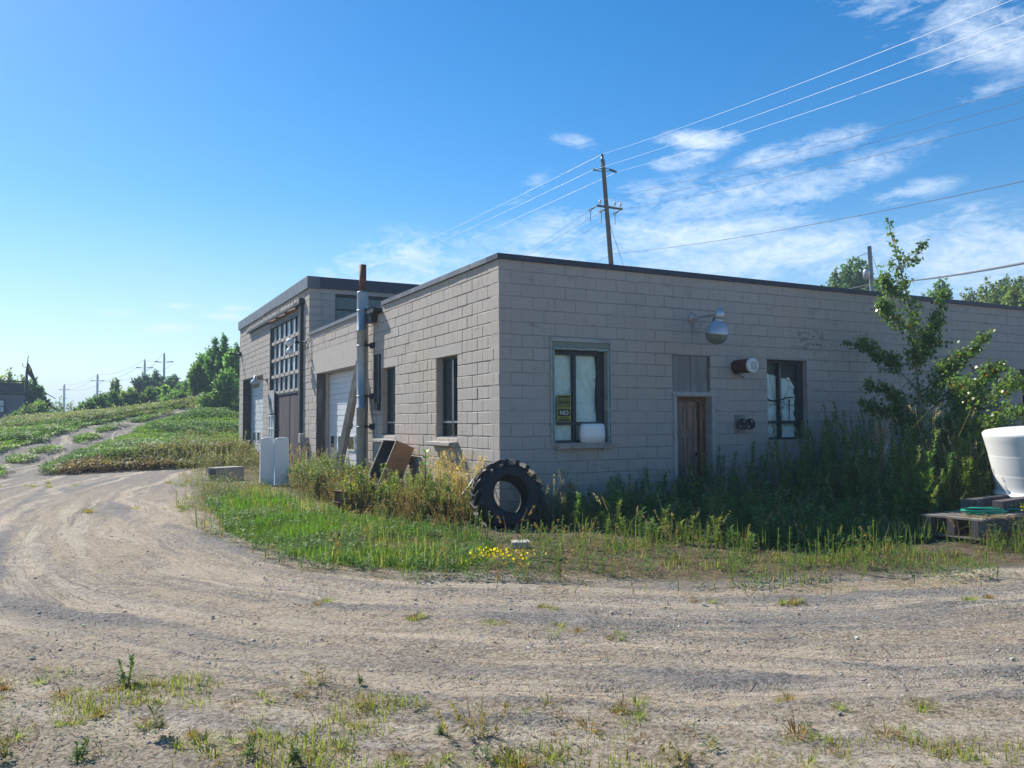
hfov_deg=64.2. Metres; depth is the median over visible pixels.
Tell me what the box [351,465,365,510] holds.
goldenrod
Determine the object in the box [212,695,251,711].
grass tuft
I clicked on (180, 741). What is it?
grass tuft
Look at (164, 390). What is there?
bush
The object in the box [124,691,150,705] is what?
grass tuft
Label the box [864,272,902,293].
tree
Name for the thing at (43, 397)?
tree
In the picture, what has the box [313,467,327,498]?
goldenrod
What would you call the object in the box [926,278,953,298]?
tree
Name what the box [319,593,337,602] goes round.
grass tuft
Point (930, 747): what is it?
grass tuft
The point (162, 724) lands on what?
leafy weed
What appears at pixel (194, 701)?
grass tuft
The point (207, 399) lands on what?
bush
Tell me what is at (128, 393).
bush
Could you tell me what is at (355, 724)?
grass tuft
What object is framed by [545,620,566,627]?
grass tuft
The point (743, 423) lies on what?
pipe outlet fitting
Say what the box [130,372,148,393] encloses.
tree
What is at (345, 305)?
window
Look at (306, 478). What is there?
goldenrod
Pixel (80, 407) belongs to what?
bush
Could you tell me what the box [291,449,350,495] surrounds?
shrub
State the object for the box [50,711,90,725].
grass tuft
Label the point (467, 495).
goldenrod
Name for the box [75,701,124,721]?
grass tuft
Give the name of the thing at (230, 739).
grass tuft
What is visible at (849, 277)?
tree
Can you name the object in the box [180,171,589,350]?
power line
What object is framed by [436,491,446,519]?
goldenrod
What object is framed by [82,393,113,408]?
bush
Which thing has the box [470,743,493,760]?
leafy weed
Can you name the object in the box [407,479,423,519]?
goldenrod
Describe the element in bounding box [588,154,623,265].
utility pole
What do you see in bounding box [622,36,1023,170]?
power line
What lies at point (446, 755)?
grass tuft
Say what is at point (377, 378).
electrical box
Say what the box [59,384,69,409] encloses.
transmission pole
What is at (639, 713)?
grass tuft
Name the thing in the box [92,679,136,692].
grass tuft
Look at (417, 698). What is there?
leafy weed
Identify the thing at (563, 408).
warning sign
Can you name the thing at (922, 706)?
grass tuft
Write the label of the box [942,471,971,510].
goldenrod
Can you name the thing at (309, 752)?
grass tuft
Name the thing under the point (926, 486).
goldenrod
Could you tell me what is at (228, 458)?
mixed weeds
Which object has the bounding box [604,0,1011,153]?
power line
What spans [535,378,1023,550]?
weed thicket
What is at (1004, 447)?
plastic tank
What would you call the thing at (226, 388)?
bush
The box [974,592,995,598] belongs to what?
grass tuft
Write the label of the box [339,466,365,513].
goldenrod
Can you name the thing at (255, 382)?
wall lamp
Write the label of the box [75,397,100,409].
bush
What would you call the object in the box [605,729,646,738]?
grass tuft
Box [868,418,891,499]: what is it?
dead shrub
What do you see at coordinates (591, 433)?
plastic tub
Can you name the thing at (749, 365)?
vent pipe
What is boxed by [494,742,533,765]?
grass tuft
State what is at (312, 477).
goldenrod
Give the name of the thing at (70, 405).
tree
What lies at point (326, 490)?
goldenrod
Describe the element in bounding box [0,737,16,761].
leafy weed
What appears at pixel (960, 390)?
cottonwood sapling
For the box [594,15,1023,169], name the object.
power line
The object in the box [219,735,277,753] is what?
grass tuft
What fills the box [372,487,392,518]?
goldenrod
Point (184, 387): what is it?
tree
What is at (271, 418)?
window
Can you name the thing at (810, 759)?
grass tuft
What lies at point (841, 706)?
grass tuft
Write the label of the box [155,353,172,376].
transmission pole
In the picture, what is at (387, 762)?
grass tuft
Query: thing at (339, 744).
grass tuft
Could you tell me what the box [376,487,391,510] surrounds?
goldenrod
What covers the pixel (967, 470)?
goldenrod
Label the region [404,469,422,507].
goldenrod
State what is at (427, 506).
goldenrod
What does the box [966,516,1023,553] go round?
edge weeds
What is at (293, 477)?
goldenrod
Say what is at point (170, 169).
sky
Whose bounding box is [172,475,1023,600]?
sparse grass
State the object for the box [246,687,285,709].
grass tuft
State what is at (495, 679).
loose stones
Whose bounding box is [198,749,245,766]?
grass tuft
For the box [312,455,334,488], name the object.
goldenrod
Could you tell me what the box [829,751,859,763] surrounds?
grass tuft
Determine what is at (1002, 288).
tree
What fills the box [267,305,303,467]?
sliding door
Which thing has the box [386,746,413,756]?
grass tuft
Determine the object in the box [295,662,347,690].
grass tuft
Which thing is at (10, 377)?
tree
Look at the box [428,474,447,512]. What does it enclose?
goldenrod
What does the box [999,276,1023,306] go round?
tree
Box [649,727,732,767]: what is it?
grass tuft
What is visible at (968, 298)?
tree
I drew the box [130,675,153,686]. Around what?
grass tuft
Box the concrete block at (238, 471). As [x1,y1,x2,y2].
[208,466,243,481]
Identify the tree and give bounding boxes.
[0,367,17,392]
[14,374,24,392]
[19,376,45,405]
[32,392,53,411]
[53,396,64,411]
[66,400,75,411]
[109,377,120,392]
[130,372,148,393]
[137,368,165,393]
[158,374,183,389]
[171,378,197,396]
[186,360,203,397]
[194,346,213,395]
[202,332,231,392]
[222,340,239,404]
[828,256,874,289]
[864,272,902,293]
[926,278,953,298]
[959,287,979,301]
[970,276,997,302]
[985,273,1017,303]
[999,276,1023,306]
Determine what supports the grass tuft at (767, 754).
on the ground at (904, 626)
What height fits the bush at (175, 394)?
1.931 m
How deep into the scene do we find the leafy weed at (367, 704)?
4.31 m
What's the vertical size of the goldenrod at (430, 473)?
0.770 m
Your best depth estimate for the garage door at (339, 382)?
21.72 m
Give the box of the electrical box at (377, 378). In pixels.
[374,354,380,409]
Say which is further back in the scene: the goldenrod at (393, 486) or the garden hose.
the goldenrod at (393, 486)
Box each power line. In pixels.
[175,204,501,349]
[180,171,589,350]
[184,173,613,353]
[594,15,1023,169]
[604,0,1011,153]
[604,86,1023,199]
[616,181,1023,253]
[620,101,1022,201]
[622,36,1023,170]
[626,117,1023,208]
[872,262,1023,282]
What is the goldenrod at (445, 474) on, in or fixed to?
on the ground at (904, 626)
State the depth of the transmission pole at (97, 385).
239.89 m
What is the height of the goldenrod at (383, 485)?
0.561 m
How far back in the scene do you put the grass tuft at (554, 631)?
5.79 m
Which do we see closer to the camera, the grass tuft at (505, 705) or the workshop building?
the grass tuft at (505, 705)
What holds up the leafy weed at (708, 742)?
on the ground at (904, 626)
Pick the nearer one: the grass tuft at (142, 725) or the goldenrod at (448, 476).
the grass tuft at (142, 725)
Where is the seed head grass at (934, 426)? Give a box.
[846,405,1021,516]
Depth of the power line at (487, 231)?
61.78 m
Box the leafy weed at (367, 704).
[347,693,388,713]
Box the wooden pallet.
[921,509,1023,539]
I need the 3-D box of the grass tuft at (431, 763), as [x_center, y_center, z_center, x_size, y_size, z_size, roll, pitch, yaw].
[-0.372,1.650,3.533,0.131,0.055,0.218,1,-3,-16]
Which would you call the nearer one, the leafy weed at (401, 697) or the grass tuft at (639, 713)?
the grass tuft at (639, 713)
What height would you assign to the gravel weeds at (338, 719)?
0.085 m
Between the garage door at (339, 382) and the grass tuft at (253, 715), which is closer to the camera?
the grass tuft at (253, 715)
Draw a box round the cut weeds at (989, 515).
[953,503,1023,518]
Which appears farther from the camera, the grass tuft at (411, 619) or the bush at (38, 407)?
the bush at (38, 407)
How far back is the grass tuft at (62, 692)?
4.55 m
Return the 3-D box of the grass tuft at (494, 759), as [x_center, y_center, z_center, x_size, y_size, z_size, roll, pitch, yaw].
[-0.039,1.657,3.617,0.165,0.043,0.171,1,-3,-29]
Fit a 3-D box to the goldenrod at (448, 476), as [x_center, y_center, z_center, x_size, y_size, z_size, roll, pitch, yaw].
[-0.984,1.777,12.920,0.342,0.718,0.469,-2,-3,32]
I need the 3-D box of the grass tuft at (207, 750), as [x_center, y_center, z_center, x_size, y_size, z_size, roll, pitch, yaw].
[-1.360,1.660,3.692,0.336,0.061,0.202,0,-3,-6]
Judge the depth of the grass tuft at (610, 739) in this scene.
3.81 m
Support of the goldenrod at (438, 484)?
on the ground at (904, 626)
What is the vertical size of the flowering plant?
0.205 m
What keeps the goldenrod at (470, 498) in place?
on the ground at (904, 626)
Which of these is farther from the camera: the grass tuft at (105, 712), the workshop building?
the workshop building
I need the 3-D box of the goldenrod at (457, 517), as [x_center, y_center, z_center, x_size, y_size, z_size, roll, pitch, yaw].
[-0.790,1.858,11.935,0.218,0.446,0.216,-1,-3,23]
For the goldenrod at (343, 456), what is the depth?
17.21 m
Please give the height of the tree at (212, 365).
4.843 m
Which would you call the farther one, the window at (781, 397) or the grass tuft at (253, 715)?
the window at (781, 397)
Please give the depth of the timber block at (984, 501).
11.03 m
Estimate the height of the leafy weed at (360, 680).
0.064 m
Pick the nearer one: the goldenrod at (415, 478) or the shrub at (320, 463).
the goldenrod at (415, 478)
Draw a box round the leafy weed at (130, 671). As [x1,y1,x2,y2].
[113,652,140,686]
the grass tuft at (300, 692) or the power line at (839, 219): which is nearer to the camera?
the grass tuft at (300, 692)
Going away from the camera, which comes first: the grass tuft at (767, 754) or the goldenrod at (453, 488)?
the grass tuft at (767, 754)
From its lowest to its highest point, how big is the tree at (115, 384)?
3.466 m
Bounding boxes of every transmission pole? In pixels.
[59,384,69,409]
[91,374,103,397]
[136,359,152,375]
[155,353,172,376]
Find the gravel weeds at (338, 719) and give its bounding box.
[0,487,1023,767]
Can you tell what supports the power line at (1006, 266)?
attached to the utility pole at (868, 273)
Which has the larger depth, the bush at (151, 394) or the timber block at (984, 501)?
the bush at (151, 394)
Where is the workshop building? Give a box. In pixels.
[238,253,1023,517]
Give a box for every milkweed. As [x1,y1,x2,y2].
[419,448,430,488]
[609,488,627,529]
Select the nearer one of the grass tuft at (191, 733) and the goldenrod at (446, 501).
the grass tuft at (191, 733)
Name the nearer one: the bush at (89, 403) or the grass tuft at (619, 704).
the grass tuft at (619, 704)
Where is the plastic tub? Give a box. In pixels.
[579,424,604,442]
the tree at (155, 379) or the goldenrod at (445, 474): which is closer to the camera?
the goldenrod at (445, 474)
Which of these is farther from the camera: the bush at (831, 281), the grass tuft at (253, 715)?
the bush at (831, 281)
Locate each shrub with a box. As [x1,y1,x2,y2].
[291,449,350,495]
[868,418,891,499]
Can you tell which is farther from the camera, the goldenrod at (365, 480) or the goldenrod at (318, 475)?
the goldenrod at (318, 475)
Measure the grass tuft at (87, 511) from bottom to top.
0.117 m
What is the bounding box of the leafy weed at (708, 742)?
[697,733,719,751]
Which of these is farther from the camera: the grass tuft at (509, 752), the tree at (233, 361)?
the tree at (233, 361)
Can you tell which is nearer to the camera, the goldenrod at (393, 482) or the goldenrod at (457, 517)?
the goldenrod at (457, 517)
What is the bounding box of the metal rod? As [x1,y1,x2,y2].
[454,466,484,504]
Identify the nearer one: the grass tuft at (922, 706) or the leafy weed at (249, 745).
the leafy weed at (249, 745)
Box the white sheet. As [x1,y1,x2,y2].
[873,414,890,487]
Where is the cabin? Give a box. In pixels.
[0,380,57,419]
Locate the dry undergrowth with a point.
(456, 493)
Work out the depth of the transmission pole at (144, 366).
189.91 m
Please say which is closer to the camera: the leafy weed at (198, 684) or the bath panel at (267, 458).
the leafy weed at (198, 684)
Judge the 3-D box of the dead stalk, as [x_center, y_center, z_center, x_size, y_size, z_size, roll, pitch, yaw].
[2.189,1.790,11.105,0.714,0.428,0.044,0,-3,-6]
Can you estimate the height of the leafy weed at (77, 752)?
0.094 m
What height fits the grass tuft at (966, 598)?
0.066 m
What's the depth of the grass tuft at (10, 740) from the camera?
3.87 m
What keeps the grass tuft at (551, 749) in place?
on the ground at (904, 626)
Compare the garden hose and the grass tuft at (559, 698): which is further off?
the garden hose
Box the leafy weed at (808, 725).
[796,720,812,730]
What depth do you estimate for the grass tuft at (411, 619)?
6.21 m
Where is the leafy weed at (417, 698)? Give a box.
[406,694,425,710]
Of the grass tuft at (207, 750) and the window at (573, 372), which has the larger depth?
the window at (573, 372)
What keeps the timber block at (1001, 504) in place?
on the wooden pallet
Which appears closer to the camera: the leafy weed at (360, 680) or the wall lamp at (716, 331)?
the leafy weed at (360, 680)
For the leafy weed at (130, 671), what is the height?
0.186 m
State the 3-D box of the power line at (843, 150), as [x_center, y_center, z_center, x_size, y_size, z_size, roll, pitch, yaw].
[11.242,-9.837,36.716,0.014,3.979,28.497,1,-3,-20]
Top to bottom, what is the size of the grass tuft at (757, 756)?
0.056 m
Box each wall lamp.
[250,375,266,387]
[688,304,728,343]
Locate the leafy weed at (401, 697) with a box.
[395,692,407,703]
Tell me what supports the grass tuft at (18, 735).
on the ground at (904, 626)
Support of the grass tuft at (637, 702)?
on the ground at (904, 626)
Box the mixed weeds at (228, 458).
[160,427,296,493]
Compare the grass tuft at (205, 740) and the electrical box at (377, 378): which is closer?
the grass tuft at (205, 740)
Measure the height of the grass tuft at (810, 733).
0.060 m
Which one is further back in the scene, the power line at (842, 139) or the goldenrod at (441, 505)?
the power line at (842, 139)
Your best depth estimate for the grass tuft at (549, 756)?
3.65 m
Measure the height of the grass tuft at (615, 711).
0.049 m
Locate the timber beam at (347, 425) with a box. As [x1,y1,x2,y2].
[334,360,356,481]
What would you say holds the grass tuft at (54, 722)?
on the ground at (904, 626)
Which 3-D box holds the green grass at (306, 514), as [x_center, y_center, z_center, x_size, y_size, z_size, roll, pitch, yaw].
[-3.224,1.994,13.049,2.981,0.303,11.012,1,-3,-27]
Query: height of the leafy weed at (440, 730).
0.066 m
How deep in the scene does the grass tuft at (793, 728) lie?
3.93 m
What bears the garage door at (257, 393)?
in the workshop building
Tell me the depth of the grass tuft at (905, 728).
3.93 m
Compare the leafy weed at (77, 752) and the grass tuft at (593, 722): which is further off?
the grass tuft at (593, 722)
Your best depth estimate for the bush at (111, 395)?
53.55 m
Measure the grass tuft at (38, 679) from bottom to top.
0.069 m
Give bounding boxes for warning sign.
[557,395,570,421]
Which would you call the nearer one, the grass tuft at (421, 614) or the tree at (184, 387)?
the grass tuft at (421, 614)
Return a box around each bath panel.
[260,437,273,484]
[274,437,288,484]
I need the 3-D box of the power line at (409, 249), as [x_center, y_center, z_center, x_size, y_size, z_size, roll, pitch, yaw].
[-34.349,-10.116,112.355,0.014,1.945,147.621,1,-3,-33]
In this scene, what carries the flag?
attached to the cabin
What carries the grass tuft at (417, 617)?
on the ground at (904, 626)
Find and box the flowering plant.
[452,546,546,571]
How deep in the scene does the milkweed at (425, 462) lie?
13.61 m
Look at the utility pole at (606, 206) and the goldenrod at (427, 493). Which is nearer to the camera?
the goldenrod at (427, 493)
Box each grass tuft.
[0,678,23,690]
[0,723,37,746]
[0,733,19,746]
[25,672,68,686]
[43,711,74,726]
[45,684,83,699]
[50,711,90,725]
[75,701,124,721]
[77,507,95,512]
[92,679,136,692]
[121,715,151,729]
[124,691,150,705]
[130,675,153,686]
[134,712,163,727]
[162,735,200,750]
[175,726,235,748]
[176,689,212,706]
[176,742,242,757]
[181,722,204,739]
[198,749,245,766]
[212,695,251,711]
[216,732,251,744]
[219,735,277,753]
[226,715,277,744]
[233,709,282,726]
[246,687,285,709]
[260,726,298,746]
[291,690,311,698]
[295,662,347,690]
[296,747,318,757]
[298,746,341,764]
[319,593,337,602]
[327,734,360,748]
[332,716,379,735]
[369,752,411,767]
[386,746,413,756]
[389,750,417,766]
[401,611,421,622]
[404,610,425,619]
[410,610,434,619]
[414,755,436,767]
[429,746,464,763]
[433,686,525,742]
[487,751,512,763]
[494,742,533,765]
[497,742,543,767]
[532,693,571,707]
[533,745,563,763]
[534,741,564,766]
[544,626,565,637]
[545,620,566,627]
[565,714,605,739]
[596,732,631,754]
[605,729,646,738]
[607,698,637,712]
[607,708,627,717]
[619,690,661,706]
[627,702,648,721]
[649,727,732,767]
[733,743,774,766]
[737,748,779,762]
[768,691,806,700]
[771,729,798,745]
[773,594,788,604]
[775,709,821,740]
[781,744,831,767]
[783,591,805,605]
[796,723,825,742]
[810,740,844,757]
[821,699,859,710]
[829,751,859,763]
[859,720,910,743]
[891,720,923,736]
[903,698,948,715]
[918,741,948,752]
[928,745,982,759]
[951,596,982,600]
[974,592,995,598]
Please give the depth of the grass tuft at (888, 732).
3.91 m
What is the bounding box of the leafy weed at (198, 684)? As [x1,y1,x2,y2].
[195,679,208,692]
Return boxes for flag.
[22,356,37,384]
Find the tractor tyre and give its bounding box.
[470,459,544,528]
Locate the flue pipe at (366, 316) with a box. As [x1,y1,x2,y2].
[356,264,381,476]
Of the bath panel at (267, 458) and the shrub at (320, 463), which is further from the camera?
the bath panel at (267, 458)
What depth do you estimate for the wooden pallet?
10.26 m
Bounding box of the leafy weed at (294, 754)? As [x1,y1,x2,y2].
[284,742,307,767]
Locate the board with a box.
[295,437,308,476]
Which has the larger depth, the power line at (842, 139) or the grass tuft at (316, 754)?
the power line at (842, 139)
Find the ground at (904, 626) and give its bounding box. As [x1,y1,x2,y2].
[0,404,1023,767]
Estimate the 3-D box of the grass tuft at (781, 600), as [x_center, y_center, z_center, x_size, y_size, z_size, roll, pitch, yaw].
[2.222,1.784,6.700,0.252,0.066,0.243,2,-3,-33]
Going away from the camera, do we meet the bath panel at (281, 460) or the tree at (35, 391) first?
the bath panel at (281, 460)
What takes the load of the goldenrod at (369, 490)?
on the ground at (904, 626)
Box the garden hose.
[960,507,1023,515]
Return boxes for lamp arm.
[219,352,241,356]
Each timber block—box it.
[961,494,1008,509]
[992,496,1023,511]
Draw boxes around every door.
[251,377,262,450]
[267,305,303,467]
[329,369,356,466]
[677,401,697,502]
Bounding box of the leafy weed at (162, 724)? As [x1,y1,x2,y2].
[143,694,178,738]
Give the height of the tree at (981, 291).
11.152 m
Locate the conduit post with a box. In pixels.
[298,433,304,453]
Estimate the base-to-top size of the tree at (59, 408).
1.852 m
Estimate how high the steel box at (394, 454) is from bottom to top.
1.346 m
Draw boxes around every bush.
[5,399,57,416]
[70,403,87,410]
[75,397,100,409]
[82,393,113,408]
[102,388,124,407]
[112,386,145,406]
[129,386,161,404]
[154,383,174,398]
[159,386,196,404]
[195,391,225,408]
[209,366,239,407]
[821,280,838,286]
[921,290,944,297]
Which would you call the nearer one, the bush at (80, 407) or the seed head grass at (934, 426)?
the seed head grass at (934, 426)
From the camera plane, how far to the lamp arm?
33.75 m
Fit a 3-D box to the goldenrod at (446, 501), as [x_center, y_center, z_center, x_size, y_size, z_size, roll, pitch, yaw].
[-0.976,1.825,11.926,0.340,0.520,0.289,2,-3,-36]
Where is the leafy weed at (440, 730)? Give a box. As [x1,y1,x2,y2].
[431,722,443,734]
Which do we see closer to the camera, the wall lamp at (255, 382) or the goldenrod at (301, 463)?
the goldenrod at (301, 463)
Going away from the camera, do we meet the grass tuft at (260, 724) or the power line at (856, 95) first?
the grass tuft at (260, 724)
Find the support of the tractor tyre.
on the ground at (904, 626)
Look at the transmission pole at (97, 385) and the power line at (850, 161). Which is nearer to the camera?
the power line at (850, 161)
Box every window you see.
[0,399,4,412]
[268,415,274,455]
[335,294,387,320]
[372,367,394,442]
[425,356,457,447]
[550,337,613,449]
[767,360,803,439]
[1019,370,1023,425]
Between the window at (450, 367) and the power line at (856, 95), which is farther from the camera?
the power line at (856, 95)
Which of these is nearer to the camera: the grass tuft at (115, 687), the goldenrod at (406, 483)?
the grass tuft at (115, 687)
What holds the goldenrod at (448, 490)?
on the ground at (904, 626)
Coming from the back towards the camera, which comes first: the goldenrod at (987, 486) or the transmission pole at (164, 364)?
the transmission pole at (164, 364)
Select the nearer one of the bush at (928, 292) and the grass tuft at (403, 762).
the grass tuft at (403, 762)
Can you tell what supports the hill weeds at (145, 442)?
on the ground at (904, 626)
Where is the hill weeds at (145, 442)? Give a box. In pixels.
[0,395,259,475]
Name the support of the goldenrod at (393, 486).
on the ground at (904, 626)
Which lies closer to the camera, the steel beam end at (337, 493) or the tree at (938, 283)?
the steel beam end at (337, 493)
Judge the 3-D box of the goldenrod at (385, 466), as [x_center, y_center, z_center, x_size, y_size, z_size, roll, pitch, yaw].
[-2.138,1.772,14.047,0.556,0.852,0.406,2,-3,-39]
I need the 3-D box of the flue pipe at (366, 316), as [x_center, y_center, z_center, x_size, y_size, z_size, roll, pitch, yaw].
[-3.170,-0.316,17.965,0.327,4.760,0.927,1,-3,-27]
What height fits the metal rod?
0.606 m
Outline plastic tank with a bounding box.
[982,426,1023,497]
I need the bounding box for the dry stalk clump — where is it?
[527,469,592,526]
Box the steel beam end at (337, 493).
[333,490,349,513]
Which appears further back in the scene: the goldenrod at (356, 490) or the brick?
the goldenrod at (356, 490)
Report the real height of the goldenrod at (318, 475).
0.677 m
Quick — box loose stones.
[0,530,1023,767]
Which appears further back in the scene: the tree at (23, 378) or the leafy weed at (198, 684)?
the tree at (23, 378)
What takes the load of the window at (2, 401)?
in the cabin
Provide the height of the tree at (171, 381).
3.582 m
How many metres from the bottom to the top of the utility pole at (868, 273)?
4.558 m
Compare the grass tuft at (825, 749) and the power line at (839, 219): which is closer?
the grass tuft at (825, 749)
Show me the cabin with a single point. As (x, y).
(10, 400)
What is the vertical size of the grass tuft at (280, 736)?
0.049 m
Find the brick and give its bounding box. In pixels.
[511,540,529,548]
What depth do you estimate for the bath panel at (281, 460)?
19.90 m
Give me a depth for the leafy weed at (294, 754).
3.58 m
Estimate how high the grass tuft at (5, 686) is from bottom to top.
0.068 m
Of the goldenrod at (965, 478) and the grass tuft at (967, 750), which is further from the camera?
the goldenrod at (965, 478)
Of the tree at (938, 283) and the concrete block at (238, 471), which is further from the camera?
the tree at (938, 283)
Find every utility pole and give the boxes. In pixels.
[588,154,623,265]
[851,246,878,290]
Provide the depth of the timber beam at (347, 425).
18.39 m
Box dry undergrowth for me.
[249,441,534,537]
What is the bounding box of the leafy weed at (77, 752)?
[66,737,92,764]
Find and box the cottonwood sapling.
[840,217,1023,463]
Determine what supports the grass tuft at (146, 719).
on the ground at (904, 626)
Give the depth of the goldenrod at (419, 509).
12.07 m
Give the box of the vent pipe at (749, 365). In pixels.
[731,358,758,377]
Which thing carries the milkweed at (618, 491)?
on the ground at (904, 626)
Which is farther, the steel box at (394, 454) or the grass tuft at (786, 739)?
the steel box at (394, 454)
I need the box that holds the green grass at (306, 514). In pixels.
[204,484,497,570]
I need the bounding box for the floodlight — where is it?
[285,338,305,354]
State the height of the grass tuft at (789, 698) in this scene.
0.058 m
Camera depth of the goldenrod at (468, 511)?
12.18 m
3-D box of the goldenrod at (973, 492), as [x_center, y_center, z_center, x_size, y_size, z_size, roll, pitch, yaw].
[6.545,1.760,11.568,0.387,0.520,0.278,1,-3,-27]
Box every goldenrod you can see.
[286,466,301,489]
[297,454,306,483]
[303,465,310,490]
[308,460,324,497]
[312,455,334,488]
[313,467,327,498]
[314,468,326,498]
[319,480,330,501]
[329,464,352,485]
[336,454,355,483]
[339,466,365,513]
[341,458,354,478]
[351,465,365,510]
[360,469,375,507]
[361,475,373,507]
[371,480,388,504]
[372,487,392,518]
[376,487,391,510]
[378,463,399,493]
[383,467,404,514]
[388,475,401,515]
[394,474,413,513]
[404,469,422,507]
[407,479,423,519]
[412,474,418,512]
[416,493,432,520]
[420,490,435,521]
[423,467,438,489]
[423,481,434,511]
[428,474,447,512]
[433,477,448,501]
[436,462,455,497]
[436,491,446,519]
[437,485,452,506]
[437,490,454,524]
[440,486,457,519]
[442,474,456,499]
[454,496,461,521]
[463,483,472,517]
[463,501,473,521]
[464,485,478,522]
[917,471,947,520]
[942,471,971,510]
[957,456,973,509]
[966,490,978,497]
[976,471,993,496]
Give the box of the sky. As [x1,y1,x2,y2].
[0,0,1023,411]
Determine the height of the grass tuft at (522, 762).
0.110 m
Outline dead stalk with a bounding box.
[647,500,697,528]
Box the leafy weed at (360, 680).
[355,674,366,684]
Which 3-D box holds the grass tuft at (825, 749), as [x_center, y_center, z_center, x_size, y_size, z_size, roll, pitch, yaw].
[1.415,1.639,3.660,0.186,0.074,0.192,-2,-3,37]
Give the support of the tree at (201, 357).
on the ground at (904, 626)
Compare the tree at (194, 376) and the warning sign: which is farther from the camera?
the tree at (194, 376)
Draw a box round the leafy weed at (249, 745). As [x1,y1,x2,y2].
[241,736,258,759]
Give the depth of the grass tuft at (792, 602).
6.73 m
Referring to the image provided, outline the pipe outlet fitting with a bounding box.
[734,415,754,432]
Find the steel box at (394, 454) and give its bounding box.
[366,439,413,488]
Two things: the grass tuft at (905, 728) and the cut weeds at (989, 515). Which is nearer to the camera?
the grass tuft at (905, 728)
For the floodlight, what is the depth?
23.79 m
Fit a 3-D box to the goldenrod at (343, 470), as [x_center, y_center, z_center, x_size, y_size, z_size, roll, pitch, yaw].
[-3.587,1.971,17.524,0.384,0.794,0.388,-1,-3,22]
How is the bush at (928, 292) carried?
on the ground at (904, 626)
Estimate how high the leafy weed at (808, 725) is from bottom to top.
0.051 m
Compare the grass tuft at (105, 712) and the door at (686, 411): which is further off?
the door at (686, 411)
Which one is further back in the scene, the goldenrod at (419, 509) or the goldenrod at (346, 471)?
the goldenrod at (346, 471)
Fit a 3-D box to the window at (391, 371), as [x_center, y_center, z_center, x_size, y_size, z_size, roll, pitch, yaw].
[-2.615,0.453,17.287,0.400,1.605,1.020,1,-3,-27]

